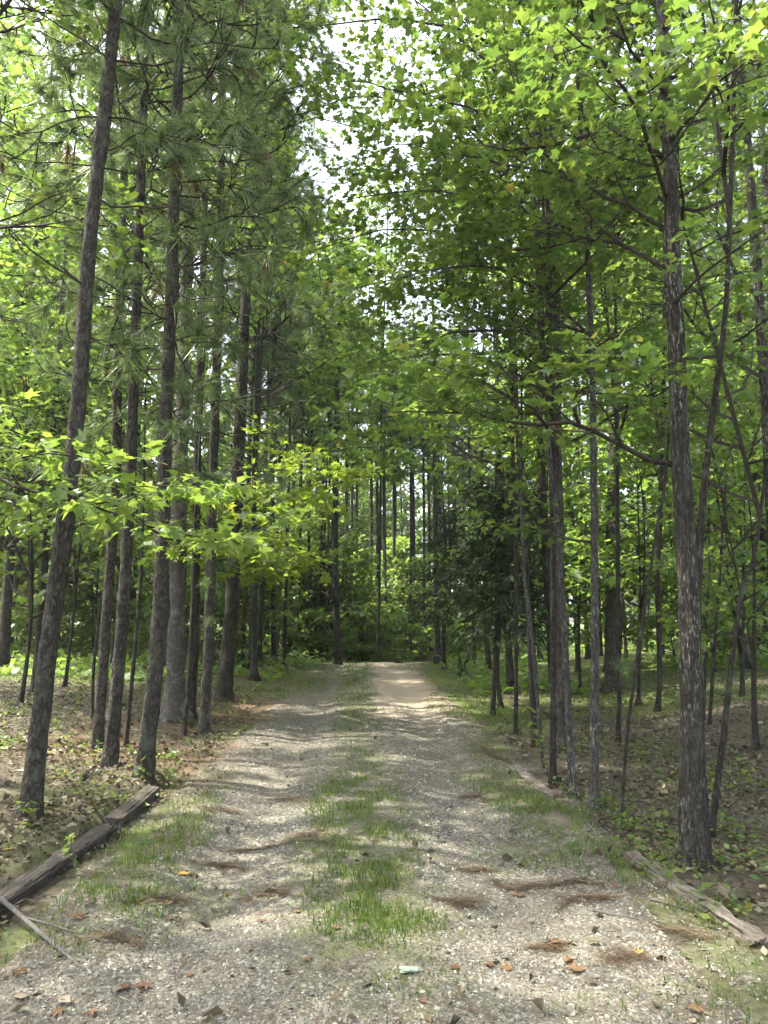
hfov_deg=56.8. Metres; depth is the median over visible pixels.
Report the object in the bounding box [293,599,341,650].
shrub
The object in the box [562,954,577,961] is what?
fallen leaf
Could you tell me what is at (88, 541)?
young tree
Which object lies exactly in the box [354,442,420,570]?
broadleaf tree
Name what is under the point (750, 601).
understorey tree
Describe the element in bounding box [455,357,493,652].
pine tree
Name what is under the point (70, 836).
seedling
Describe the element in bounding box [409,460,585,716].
cedar tree
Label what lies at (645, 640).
broadleaf tree
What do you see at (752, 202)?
sweetgum tree
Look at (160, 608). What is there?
pine tree
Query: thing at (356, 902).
grass
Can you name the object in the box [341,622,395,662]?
shrub
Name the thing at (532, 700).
slender tree
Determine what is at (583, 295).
broadleaf tree
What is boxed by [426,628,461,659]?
shrub
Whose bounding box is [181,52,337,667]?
pine tree
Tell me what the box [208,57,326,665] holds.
pine tree
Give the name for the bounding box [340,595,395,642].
shrub
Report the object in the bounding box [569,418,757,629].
understorey tree
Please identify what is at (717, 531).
broadleaf tree
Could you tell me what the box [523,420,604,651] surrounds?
broadleaf tree
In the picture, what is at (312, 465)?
pine tree
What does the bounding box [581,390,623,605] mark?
pine tree
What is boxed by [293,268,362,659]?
broadleaf tree
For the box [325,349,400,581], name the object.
broadleaf tree
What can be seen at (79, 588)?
understorey tree
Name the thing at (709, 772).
seedling
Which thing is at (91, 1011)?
fallen leaf
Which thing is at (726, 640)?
understorey tree
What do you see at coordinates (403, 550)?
understorey tree
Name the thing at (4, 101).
pine tree
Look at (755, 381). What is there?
pine tree
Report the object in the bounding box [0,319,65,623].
slender tree
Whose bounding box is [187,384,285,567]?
broadleaf tree
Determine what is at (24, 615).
shrub
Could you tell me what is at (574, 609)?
pine tree
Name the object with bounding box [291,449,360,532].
broadleaf tree
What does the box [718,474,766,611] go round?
understorey tree
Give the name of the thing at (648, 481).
broadleaf tree
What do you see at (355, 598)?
understorey tree
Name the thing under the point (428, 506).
pine tree
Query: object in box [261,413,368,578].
broadleaf tree
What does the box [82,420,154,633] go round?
broadleaf tree
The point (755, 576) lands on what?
young tree
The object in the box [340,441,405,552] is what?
broadleaf tree
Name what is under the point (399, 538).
understorey tree
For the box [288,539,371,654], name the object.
understorey tree
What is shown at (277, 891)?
pine straw drift
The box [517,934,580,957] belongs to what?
pine straw drift
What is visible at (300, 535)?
pine tree
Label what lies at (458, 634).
cedar tree
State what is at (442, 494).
pine tree
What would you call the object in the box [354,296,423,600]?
broadleaf tree
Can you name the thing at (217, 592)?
young tree
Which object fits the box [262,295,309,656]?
pine tree
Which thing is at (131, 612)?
shrub
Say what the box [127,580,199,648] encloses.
understorey tree
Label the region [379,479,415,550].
broadleaf tree
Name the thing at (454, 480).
pine tree
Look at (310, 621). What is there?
shrub
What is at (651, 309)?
broadleaf tree
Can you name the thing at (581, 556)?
young tree
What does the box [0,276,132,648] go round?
broadleaf tree
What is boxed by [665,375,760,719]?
sapling
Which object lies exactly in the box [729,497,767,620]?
understorey tree
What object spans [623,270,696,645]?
pine tree
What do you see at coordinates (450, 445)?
pine tree
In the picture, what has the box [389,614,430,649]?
shrub
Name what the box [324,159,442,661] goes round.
broadleaf tree
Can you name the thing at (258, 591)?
understorey tree
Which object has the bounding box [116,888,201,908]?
pine straw drift
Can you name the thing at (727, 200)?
oak tree
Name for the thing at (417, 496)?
pine tree
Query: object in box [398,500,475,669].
cedar tree
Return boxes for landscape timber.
[0,823,118,917]
[102,786,159,830]
[510,764,553,798]
[622,850,767,946]
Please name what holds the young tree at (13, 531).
on the ground at (758, 1012)
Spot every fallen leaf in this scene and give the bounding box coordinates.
[9,967,25,976]
[45,1007,65,1019]
[71,911,86,918]
[85,1006,97,1014]
[136,981,151,988]
[418,996,428,1001]
[498,961,511,969]
[509,890,523,896]
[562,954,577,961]
[566,961,582,970]
[688,1002,707,1013]
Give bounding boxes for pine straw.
[0,674,767,1023]
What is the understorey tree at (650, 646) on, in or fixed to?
on the ground at (758, 1012)
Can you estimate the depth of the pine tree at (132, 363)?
7.97 m
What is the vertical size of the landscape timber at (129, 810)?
0.139 m
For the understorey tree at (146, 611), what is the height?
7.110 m
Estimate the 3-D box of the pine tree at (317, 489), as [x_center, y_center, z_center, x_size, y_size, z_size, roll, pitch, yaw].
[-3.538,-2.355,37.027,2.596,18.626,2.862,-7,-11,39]
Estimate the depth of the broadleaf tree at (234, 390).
25.02 m
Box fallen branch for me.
[0,895,114,971]
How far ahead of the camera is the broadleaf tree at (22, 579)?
25.32 m
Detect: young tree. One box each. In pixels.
[0,297,108,562]
[0,334,191,686]
[0,338,152,705]
[1,386,204,663]
[84,393,231,600]
[117,405,293,665]
[434,425,599,674]
[508,427,671,687]
[531,402,673,591]
[548,394,755,705]
[565,331,764,691]
[575,360,766,671]
[634,345,766,696]
[645,404,767,750]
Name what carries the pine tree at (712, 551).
on the ground at (758, 1012)
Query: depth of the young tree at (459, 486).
18.36 m
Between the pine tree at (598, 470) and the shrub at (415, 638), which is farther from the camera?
the pine tree at (598, 470)
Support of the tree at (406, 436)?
on the ground at (758, 1012)
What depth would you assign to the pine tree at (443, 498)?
45.11 m
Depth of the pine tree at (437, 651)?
27.38 m
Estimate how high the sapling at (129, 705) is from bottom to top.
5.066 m
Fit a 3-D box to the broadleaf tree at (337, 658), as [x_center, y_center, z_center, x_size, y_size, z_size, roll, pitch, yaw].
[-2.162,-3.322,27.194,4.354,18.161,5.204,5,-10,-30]
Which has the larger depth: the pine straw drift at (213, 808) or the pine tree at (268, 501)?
the pine tree at (268, 501)
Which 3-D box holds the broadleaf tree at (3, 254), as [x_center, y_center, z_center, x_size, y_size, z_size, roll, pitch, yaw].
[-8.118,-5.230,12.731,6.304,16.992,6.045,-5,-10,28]
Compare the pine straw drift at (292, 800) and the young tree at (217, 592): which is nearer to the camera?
the pine straw drift at (292, 800)
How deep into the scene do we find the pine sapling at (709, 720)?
10.42 m
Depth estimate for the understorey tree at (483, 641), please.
29.87 m
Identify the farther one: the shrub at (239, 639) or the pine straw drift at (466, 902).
the shrub at (239, 639)
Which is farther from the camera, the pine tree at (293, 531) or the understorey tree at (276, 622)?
the pine tree at (293, 531)
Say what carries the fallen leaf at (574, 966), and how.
on the driveway
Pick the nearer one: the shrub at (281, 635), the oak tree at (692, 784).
the oak tree at (692, 784)
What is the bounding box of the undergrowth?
[0,629,767,695]
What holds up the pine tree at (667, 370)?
on the ground at (758, 1012)
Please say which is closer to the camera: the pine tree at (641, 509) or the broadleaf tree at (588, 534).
the pine tree at (641, 509)
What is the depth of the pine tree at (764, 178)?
16.59 m
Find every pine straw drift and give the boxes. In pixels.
[65,920,159,955]
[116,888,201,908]
[182,857,257,871]
[192,801,243,814]
[223,835,336,854]
[227,883,304,904]
[266,795,321,802]
[282,825,330,838]
[417,889,490,913]
[435,858,502,878]
[449,792,487,802]
[475,744,514,763]
[484,871,563,894]
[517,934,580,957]
[533,872,619,891]
[547,885,639,913]
[584,939,663,977]
[638,910,725,945]
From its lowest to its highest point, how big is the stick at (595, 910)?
0.014 m
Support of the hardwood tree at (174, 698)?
on the ground at (758, 1012)
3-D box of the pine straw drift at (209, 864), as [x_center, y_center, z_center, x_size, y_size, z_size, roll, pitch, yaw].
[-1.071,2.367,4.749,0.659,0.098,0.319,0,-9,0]
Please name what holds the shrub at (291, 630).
on the ground at (758, 1012)
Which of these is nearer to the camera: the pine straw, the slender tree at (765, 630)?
the pine straw
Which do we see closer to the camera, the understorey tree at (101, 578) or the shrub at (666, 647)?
the shrub at (666, 647)
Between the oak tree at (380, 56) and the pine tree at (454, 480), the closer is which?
the oak tree at (380, 56)
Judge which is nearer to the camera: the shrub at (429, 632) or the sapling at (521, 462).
the sapling at (521, 462)
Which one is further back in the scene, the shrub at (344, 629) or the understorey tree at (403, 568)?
the understorey tree at (403, 568)
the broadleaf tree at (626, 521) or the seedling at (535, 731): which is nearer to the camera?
the seedling at (535, 731)
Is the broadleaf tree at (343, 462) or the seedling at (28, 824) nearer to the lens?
the seedling at (28, 824)
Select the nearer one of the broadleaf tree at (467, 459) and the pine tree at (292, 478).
the pine tree at (292, 478)
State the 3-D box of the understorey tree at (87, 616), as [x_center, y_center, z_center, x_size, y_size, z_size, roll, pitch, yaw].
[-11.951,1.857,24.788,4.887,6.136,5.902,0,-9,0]
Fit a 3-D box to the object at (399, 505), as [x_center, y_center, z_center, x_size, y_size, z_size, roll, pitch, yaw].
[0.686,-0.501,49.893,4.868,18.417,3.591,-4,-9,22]
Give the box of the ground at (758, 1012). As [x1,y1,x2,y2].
[0,622,767,1023]
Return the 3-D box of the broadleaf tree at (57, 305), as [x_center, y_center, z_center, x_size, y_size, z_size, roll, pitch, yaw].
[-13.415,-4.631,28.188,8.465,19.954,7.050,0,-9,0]
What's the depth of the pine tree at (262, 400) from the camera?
27.54 m
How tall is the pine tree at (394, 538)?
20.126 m
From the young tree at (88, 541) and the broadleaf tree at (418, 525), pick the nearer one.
the young tree at (88, 541)
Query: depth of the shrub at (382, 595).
36.70 m
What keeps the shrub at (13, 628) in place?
on the ground at (758, 1012)
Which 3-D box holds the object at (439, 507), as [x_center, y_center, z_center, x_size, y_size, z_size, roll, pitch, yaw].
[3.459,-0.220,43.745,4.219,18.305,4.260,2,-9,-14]
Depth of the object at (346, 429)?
36.97 m
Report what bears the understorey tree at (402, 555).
on the ground at (758, 1012)
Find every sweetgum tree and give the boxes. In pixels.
[0,0,314,566]
[68,66,414,681]
[134,302,394,735]
[173,203,374,663]
[239,0,716,808]
[342,73,624,686]
[346,11,753,718]
[397,213,572,669]
[421,28,641,795]
[551,0,767,571]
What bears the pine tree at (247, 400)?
on the ground at (758, 1012)
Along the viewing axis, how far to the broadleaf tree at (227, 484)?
54.35 m
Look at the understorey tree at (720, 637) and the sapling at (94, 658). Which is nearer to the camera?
the sapling at (94, 658)
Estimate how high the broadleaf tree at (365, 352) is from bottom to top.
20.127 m
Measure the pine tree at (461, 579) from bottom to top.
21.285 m
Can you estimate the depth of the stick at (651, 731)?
10.39 m
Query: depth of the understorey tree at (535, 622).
26.16 m
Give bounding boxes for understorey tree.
[0,480,113,634]
[3,442,156,651]
[16,502,88,640]
[62,553,115,646]
[70,559,136,626]
[71,507,153,631]
[90,494,190,641]
[114,455,279,623]
[115,574,153,624]
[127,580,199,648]
[186,482,284,619]
[203,523,277,624]
[218,544,300,642]
[240,532,314,644]
[246,535,324,636]
[280,568,317,642]
[281,492,381,660]
[281,520,374,624]
[282,539,371,634]
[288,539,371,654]
[294,535,405,651]
[313,555,389,658]
[325,531,382,602]
[325,591,384,659]
[339,552,397,649]
[373,536,433,607]
[373,537,433,623]
[374,540,433,633]
[375,556,452,661]
[424,410,645,689]
[440,577,524,651]
[446,533,540,646]
[478,548,546,642]
[519,614,546,656]
[544,531,654,671]
[565,520,668,651]
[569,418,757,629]
[625,572,708,661]
[650,506,757,621]
[650,547,733,641]
[666,551,751,658]
[707,519,767,651]
[717,540,767,652]
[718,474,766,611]
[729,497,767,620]
[734,551,767,628]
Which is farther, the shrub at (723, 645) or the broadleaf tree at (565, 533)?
the broadleaf tree at (565, 533)
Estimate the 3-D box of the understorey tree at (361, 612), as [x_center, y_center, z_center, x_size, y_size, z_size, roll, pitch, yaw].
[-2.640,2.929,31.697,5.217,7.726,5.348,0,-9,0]
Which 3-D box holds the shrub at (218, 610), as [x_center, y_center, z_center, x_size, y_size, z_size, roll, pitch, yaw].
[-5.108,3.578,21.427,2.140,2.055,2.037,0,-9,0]
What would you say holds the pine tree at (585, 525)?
on the ground at (758, 1012)
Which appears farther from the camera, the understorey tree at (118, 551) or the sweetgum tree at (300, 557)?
the understorey tree at (118, 551)
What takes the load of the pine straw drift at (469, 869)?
on the driveway
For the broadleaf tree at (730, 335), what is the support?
on the ground at (758, 1012)
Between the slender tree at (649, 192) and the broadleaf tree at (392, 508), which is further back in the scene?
the broadleaf tree at (392, 508)
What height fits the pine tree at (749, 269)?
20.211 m
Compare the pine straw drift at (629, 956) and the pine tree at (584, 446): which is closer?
the pine straw drift at (629, 956)
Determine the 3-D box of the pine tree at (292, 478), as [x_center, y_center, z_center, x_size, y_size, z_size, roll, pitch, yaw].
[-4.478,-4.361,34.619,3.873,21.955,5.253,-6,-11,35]
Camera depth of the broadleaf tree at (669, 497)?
43.40 m
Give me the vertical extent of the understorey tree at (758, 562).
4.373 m
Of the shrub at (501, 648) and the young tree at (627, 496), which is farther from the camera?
the shrub at (501, 648)
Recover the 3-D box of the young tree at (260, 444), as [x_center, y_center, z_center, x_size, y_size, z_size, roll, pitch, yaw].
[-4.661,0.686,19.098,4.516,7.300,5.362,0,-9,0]
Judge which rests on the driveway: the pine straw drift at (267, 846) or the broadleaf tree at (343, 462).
the pine straw drift at (267, 846)
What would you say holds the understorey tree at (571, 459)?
on the ground at (758, 1012)
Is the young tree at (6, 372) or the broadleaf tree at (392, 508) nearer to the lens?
the young tree at (6, 372)
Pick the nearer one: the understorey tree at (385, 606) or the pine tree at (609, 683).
the pine tree at (609, 683)
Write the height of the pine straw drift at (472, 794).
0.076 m
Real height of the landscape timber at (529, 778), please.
0.081 m
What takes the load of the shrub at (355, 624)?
on the ground at (758, 1012)
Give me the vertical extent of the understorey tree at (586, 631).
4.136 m
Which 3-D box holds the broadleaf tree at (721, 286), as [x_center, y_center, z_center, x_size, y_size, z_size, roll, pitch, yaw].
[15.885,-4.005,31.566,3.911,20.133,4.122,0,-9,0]
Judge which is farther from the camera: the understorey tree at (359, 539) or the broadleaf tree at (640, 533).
the broadleaf tree at (640, 533)
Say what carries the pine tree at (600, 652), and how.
on the ground at (758, 1012)
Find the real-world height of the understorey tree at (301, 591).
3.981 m
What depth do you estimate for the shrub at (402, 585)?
40.17 m
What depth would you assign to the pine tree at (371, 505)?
39.30 m
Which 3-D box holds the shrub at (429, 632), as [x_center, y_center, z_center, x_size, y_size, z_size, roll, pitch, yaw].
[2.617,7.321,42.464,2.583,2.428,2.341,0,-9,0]
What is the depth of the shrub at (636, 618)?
29.88 m
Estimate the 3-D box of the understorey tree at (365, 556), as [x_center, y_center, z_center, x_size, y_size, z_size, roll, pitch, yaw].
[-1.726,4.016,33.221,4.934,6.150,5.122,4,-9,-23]
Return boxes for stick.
[572,814,617,828]
[592,909,637,919]
[642,724,679,733]
[648,898,699,912]
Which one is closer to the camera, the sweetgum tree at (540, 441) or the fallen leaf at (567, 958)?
the fallen leaf at (567, 958)
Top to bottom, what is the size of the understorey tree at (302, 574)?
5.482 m
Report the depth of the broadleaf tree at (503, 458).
44.20 m
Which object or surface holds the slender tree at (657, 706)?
on the ground at (758, 1012)
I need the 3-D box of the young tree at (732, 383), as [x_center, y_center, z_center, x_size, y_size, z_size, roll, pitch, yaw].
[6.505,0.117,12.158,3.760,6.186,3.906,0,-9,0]
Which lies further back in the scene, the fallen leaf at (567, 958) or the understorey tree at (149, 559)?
the understorey tree at (149, 559)
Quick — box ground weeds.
[0,654,767,950]
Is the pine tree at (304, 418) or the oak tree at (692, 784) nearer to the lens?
the oak tree at (692, 784)
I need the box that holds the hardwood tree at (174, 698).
[0,0,424,722]
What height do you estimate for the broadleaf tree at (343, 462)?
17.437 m
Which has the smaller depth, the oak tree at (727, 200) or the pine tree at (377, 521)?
the oak tree at (727, 200)
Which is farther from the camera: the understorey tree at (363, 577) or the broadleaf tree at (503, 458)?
the broadleaf tree at (503, 458)
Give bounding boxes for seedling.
[15,801,38,826]
[58,832,80,866]
[138,757,150,778]
[522,706,537,749]
[534,735,548,770]
[706,766,714,791]
[735,757,754,784]
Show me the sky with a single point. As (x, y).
(345, 150)
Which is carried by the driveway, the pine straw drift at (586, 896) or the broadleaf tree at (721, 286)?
the pine straw drift at (586, 896)
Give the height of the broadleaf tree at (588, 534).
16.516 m
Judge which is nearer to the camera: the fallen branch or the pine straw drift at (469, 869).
the fallen branch
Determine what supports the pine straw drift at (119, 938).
on the driveway
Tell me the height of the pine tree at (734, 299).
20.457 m
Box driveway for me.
[0,652,753,1023]
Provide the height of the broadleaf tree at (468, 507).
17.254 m
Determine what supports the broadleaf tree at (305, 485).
on the ground at (758, 1012)
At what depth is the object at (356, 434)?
35.11 m
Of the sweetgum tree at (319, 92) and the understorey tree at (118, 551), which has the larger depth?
the understorey tree at (118, 551)
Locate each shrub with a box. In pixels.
[10,584,69,646]
[11,579,99,645]
[33,585,100,647]
[63,611,99,645]
[74,602,134,639]
[85,595,149,647]
[112,590,152,620]
[128,591,152,629]
[129,582,222,651]
[129,600,188,635]
[146,589,245,652]
[187,597,248,656]
[199,614,260,660]
[238,594,295,642]
[263,611,312,654]
[287,607,342,660]
[288,592,345,632]
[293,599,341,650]
[301,597,372,657]
[318,622,360,660]
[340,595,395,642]
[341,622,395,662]
[344,583,386,642]
[349,608,405,661]
[371,599,425,662]
[373,578,424,634]
[374,579,433,643]
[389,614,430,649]
[412,615,446,650]
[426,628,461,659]
[441,613,484,659]
[452,613,513,660]
[580,589,655,648]
[622,608,665,637]
[650,587,713,649]
[661,591,764,657]
[702,610,751,656]
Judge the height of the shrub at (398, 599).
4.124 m
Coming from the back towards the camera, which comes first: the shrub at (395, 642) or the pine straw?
the shrub at (395, 642)
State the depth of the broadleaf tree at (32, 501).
23.80 m
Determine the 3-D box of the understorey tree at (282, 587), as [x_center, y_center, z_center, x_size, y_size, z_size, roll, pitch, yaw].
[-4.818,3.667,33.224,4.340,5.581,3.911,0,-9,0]
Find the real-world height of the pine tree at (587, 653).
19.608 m
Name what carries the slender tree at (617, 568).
on the ground at (758, 1012)
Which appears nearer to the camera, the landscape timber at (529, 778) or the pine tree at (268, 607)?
the landscape timber at (529, 778)
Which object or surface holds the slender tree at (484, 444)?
on the ground at (758, 1012)
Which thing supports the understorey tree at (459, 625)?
on the ground at (758, 1012)
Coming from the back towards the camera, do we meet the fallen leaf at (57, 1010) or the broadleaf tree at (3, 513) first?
the broadleaf tree at (3, 513)
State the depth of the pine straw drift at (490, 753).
8.41 m
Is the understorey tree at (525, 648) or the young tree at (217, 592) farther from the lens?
the understorey tree at (525, 648)
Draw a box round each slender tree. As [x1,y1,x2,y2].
[0,140,140,695]
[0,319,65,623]
[345,0,767,784]
[355,28,633,747]
[382,17,643,734]
[460,0,735,741]
[529,0,767,839]
[535,111,755,711]
[699,284,767,653]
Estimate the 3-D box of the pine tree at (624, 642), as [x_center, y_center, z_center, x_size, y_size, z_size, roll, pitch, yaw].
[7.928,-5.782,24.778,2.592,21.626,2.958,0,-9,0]
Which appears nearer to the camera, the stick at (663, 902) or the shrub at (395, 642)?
the stick at (663, 902)
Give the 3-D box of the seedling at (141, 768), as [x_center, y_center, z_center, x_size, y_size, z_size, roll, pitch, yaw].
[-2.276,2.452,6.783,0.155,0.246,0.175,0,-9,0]
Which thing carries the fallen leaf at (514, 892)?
on the driveway
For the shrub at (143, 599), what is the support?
on the ground at (758, 1012)
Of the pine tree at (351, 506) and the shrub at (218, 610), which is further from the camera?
the pine tree at (351, 506)
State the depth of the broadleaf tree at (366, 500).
49.77 m
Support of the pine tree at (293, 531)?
on the ground at (758, 1012)
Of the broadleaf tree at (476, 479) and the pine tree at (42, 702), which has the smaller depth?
the pine tree at (42, 702)
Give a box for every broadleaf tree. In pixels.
[0,0,112,426]
[0,0,177,669]
[0,3,105,403]
[0,236,143,652]
[0,250,136,591]
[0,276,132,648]
[0,284,67,559]
[2,161,143,641]
[12,0,301,665]
[46,66,273,408]
[48,192,222,646]
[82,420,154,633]
[140,421,170,591]
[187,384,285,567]
[188,433,250,586]
[190,418,290,593]
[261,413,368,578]
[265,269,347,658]
[268,204,384,664]
[275,438,321,549]
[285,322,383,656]
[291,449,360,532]
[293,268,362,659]
[295,253,373,629]
[308,234,391,661]
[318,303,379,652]
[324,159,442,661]
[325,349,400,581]
[330,446,392,577]
[330,458,388,571]
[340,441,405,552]
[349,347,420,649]
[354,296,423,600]
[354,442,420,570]
[360,446,450,594]
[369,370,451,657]
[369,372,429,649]
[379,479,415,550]
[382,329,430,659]
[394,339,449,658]
[399,455,466,582]
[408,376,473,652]
[421,505,448,584]
[443,412,494,536]
[452,449,494,586]
[474,381,526,647]
[499,288,566,377]
[502,395,544,650]
[516,275,605,599]
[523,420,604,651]
[532,436,586,646]
[566,97,692,649]
[566,450,641,641]
[577,78,767,668]
[585,390,673,630]
[594,168,721,380]
[594,232,661,651]
[624,469,670,598]
[631,389,751,550]
[638,287,762,582]
[686,268,759,579]
[693,220,760,645]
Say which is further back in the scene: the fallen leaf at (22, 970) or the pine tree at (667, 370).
the pine tree at (667, 370)
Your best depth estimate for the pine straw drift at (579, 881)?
4.30 m
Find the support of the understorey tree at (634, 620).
on the ground at (758, 1012)
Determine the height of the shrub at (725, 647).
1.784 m
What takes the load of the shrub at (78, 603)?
on the ground at (758, 1012)
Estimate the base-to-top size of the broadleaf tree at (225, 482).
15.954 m
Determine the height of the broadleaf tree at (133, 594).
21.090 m
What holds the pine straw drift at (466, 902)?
on the driveway
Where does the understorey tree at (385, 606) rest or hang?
on the ground at (758, 1012)
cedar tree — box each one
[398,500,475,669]
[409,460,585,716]
[427,468,582,707]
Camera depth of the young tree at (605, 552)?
13.68 m
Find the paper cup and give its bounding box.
[399,966,417,973]
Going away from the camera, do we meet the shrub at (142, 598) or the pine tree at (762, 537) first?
the pine tree at (762, 537)
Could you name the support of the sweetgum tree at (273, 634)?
on the ground at (758, 1012)
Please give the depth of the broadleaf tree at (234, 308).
19.69 m
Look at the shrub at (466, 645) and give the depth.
31.30 m
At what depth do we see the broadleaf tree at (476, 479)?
47.57 m
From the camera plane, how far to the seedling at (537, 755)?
7.54 m
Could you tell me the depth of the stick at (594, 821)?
5.63 m
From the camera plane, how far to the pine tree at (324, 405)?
25.02 m
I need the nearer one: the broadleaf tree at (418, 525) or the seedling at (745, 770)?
the seedling at (745, 770)
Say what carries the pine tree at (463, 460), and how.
on the ground at (758, 1012)
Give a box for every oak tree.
[230,0,688,753]
[308,0,767,873]
[529,0,767,609]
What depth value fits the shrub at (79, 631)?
25.66 m
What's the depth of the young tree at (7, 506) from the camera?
13.96 m
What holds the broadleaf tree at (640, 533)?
on the ground at (758, 1012)
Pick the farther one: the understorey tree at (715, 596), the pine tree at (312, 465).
the pine tree at (312, 465)
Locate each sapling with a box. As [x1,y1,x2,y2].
[50,372,156,717]
[81,352,205,747]
[443,167,626,768]
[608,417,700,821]
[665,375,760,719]
[707,469,741,725]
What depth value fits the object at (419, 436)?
43.32 m
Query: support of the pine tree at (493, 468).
on the ground at (758, 1012)
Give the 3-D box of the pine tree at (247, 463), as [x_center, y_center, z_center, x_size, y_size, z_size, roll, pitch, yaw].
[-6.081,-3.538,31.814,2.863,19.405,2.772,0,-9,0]
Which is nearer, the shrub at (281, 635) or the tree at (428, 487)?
the shrub at (281, 635)
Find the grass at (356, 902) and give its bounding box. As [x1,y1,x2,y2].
[0,644,767,1023]
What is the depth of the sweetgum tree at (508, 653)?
17.80 m
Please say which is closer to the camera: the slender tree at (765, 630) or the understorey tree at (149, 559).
the slender tree at (765, 630)
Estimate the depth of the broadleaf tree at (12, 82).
22.76 m
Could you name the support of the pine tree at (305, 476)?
on the ground at (758, 1012)
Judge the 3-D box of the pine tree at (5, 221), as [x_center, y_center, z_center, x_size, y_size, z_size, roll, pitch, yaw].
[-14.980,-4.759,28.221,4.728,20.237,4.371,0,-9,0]
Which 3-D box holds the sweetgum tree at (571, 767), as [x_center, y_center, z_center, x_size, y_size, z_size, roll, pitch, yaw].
[1.491,-1.731,7.549,2.245,9.126,3.061,0,-9,0]
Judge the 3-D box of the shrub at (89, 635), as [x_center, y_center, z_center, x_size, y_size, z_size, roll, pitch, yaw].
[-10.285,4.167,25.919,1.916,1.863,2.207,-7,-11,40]
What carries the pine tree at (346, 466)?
on the ground at (758, 1012)
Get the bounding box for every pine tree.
[0,0,87,362]
[0,0,286,749]
[0,0,295,767]
[0,0,305,820]
[0,33,54,293]
[0,162,60,598]
[18,0,376,783]
[74,0,386,734]
[98,5,297,717]
[115,0,350,702]
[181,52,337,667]
[195,131,317,666]
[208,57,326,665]
[223,260,270,652]
[228,94,358,665]
[233,365,276,507]
[234,222,298,655]
[234,279,274,650]
[246,185,309,652]
[247,188,330,658]
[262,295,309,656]
[263,250,322,645]
[263,293,297,644]
[276,305,346,641]
[282,286,326,655]
[286,318,316,650]
[291,259,341,618]
[314,412,332,581]
[343,356,363,581]
[350,338,370,583]
[354,286,392,652]
[358,336,396,600]
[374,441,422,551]
[387,323,407,647]
[389,126,474,663]
[408,360,446,657]
[409,137,532,667]
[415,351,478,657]
[415,435,444,653]
[425,340,477,614]
[430,374,449,650]
[440,393,473,631]
[445,333,486,583]
[445,394,475,614]
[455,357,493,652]
[484,328,537,652]
[504,39,608,672]
[524,1,715,693]
[524,209,606,659]
[548,378,600,645]
[564,282,595,650]
[569,278,622,655]
[581,233,630,657]
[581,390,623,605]
[622,242,668,653]
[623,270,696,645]
[623,362,674,640]
[643,1,767,595]
[649,194,703,656]
[673,0,767,401]
[681,244,725,578]
[684,53,767,455]
[696,173,767,631]
[738,195,766,382]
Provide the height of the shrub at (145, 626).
2.707 m
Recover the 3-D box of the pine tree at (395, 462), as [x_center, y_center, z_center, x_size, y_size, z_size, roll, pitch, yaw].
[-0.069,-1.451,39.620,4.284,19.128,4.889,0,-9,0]
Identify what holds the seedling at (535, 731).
on the ground at (758, 1012)
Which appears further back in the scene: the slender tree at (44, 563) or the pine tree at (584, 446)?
the pine tree at (584, 446)
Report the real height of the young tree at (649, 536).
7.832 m
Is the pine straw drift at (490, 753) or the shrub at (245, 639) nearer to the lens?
the pine straw drift at (490, 753)
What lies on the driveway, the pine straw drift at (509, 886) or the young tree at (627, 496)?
the pine straw drift at (509, 886)
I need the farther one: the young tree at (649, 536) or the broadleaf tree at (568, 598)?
the broadleaf tree at (568, 598)
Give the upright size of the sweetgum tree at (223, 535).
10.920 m
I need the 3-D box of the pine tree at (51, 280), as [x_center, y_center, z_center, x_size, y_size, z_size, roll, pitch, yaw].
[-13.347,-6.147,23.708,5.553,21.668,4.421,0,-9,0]
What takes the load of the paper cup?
on the driveway
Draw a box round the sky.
[0,0,767,621]
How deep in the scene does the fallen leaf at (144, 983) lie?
3.19 m
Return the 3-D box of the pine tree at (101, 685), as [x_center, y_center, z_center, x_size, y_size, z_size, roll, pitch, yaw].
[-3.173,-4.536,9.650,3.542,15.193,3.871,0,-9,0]
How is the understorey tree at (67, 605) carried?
on the ground at (758, 1012)
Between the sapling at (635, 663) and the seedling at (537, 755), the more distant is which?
the seedling at (537, 755)
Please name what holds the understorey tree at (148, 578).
on the ground at (758, 1012)
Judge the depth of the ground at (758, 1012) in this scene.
7.24 m
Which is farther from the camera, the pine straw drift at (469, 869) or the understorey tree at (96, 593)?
the understorey tree at (96, 593)
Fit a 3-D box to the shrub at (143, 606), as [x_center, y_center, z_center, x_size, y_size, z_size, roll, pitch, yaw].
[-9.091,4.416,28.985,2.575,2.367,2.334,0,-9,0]
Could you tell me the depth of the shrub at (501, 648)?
32.61 m
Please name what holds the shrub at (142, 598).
on the ground at (758, 1012)
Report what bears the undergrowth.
on the ground at (758, 1012)
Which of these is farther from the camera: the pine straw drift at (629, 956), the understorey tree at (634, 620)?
the understorey tree at (634, 620)
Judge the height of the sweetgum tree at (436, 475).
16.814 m

